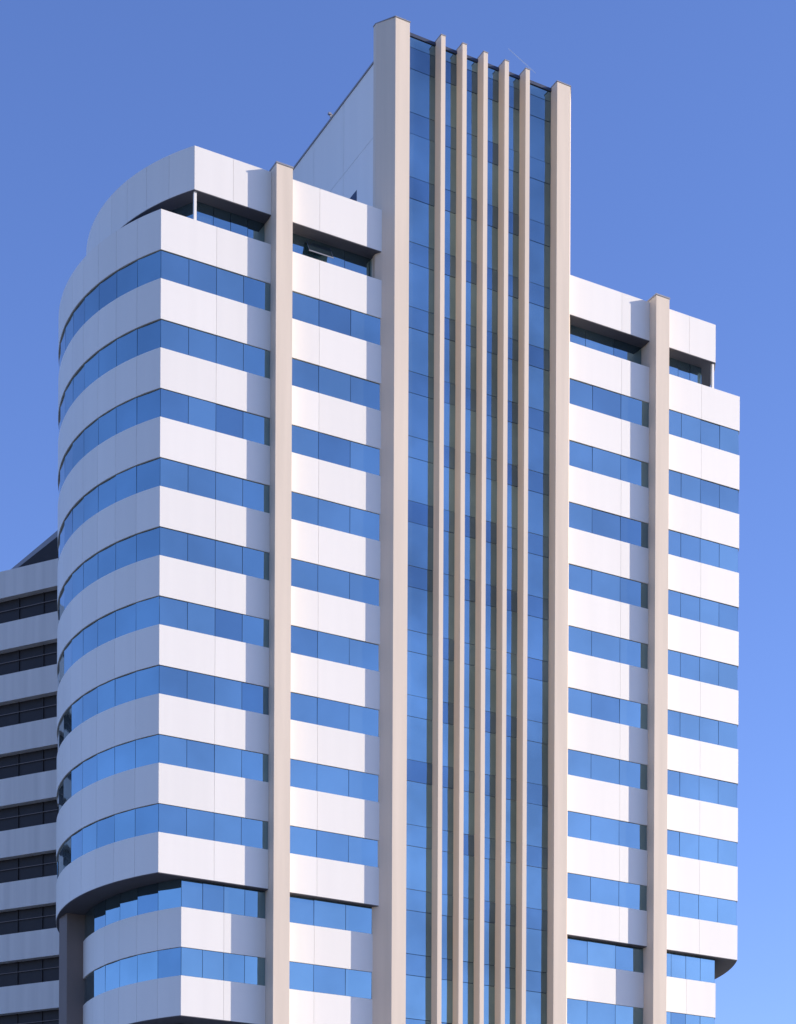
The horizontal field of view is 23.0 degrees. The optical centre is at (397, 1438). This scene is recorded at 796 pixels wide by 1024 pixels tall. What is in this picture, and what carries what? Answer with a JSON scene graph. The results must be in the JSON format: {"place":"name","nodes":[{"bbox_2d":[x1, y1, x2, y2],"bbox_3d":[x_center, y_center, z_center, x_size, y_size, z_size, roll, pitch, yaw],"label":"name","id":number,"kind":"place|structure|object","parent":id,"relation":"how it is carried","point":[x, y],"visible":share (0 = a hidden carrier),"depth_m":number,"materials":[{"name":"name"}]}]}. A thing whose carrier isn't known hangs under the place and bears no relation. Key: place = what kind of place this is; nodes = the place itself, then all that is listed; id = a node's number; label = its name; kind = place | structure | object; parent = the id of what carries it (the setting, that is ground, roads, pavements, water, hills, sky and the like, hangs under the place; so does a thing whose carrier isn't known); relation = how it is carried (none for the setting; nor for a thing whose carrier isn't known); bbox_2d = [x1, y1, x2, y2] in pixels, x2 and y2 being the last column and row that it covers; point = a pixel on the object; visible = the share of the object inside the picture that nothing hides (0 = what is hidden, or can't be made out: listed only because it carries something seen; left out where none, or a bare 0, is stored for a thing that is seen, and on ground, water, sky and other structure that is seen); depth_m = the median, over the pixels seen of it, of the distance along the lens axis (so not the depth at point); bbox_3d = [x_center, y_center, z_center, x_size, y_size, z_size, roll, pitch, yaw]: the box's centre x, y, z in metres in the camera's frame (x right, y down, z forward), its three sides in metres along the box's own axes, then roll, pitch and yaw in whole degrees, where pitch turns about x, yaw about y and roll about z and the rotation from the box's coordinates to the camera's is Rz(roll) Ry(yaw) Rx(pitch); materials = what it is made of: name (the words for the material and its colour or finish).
{"place":"outdoors","nodes":[
{"label":"outdoors","id":0,"kind":"place"},
{"bbox_2d":[0,530,58,1023],"bbox_3d":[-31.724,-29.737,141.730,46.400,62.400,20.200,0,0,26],"label":"banded office building","id":1,"kind":"structure","parent":0,"point":[29,963],"depth_m":126.99,"materials":[{"name":"grey metal"}]},
{"bbox_2d":[0,0,795,1023],"label":"sky","id":2,"kind":"structure","parent":0,"point":[683,112],"materials":[{"name":"blue"}]},
{"bbox_2d":[508,48,534,72],"bbox_3d":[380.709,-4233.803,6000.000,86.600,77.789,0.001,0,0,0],"label":"vapour trail","id":3,"kind":"object","parent":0,"point":[521,60],"visible":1,"depth_m":6000.00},
{"label":"ground","id":4,"kind":"structure","parent":0,"visible":0},
{"bbox_2d":[56,189,737,1023],"bbox_3d":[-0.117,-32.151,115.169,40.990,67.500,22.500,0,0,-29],"label":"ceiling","id":5,"kind":"structure","parent":4,"relation":"on","point":[84,903],"depth_m":103.11,"materials":[{"name":"grey"}]},
{"bbox_2d":[59,161,669,1023],"bbox_3d":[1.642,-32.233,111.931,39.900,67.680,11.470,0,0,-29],"label":"pilasters","id":6,"kind":"object","parent":5,"relation":"attached to","point":[277,893],"visible":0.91,"depth_m":101.62,"materials":[{"name":"beige concrete"}]},
{"bbox_2d":[56,146,739,1023],"bbox_3d":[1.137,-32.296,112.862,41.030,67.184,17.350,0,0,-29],"label":"white cladding","id":7,"kind":"structure","parent":5,"relation":"attached to","point":[114,242],"depth_m":102.95,"materials":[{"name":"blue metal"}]},
{"bbox_2d":[57,202,738,1023],"bbox_3d":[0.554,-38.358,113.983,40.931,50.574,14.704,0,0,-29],"label":"blue windows","id":8,"kind":"structure","parent":5,"relation":"on","point":[163,818],"depth_m":103.12,"materials":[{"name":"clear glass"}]},
{"bbox_2d":[293,15,570,1023],"bbox_3d":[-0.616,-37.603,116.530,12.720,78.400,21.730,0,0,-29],"label":"tower shaft","id":9,"kind":"object","parent":5,"relation":"on","point":[357,149],"visible":0.23,"depth_m":104.78,"materials":[{"name":"beige concrete"}]},
{"bbox_2d":[406,32,551,1023],"bbox_3d":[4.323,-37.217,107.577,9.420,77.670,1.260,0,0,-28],"label":"tower glazing","id":10,"kind":"structure","parent":9,"relation":"attached to","point":[479,188],"depth_m":107.36,"materials":[{"name":"blue glass"}]},
{"bbox_2d":[193,191,713,387],"bbox_3d":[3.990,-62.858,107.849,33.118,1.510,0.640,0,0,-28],"label":"crown posts","id":11,"kind":"object","parent":5,"relation":"on","point":[320,249],"visible":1,"depth_m":103.50,"materials":[{"name":"white metal"}]}
]}

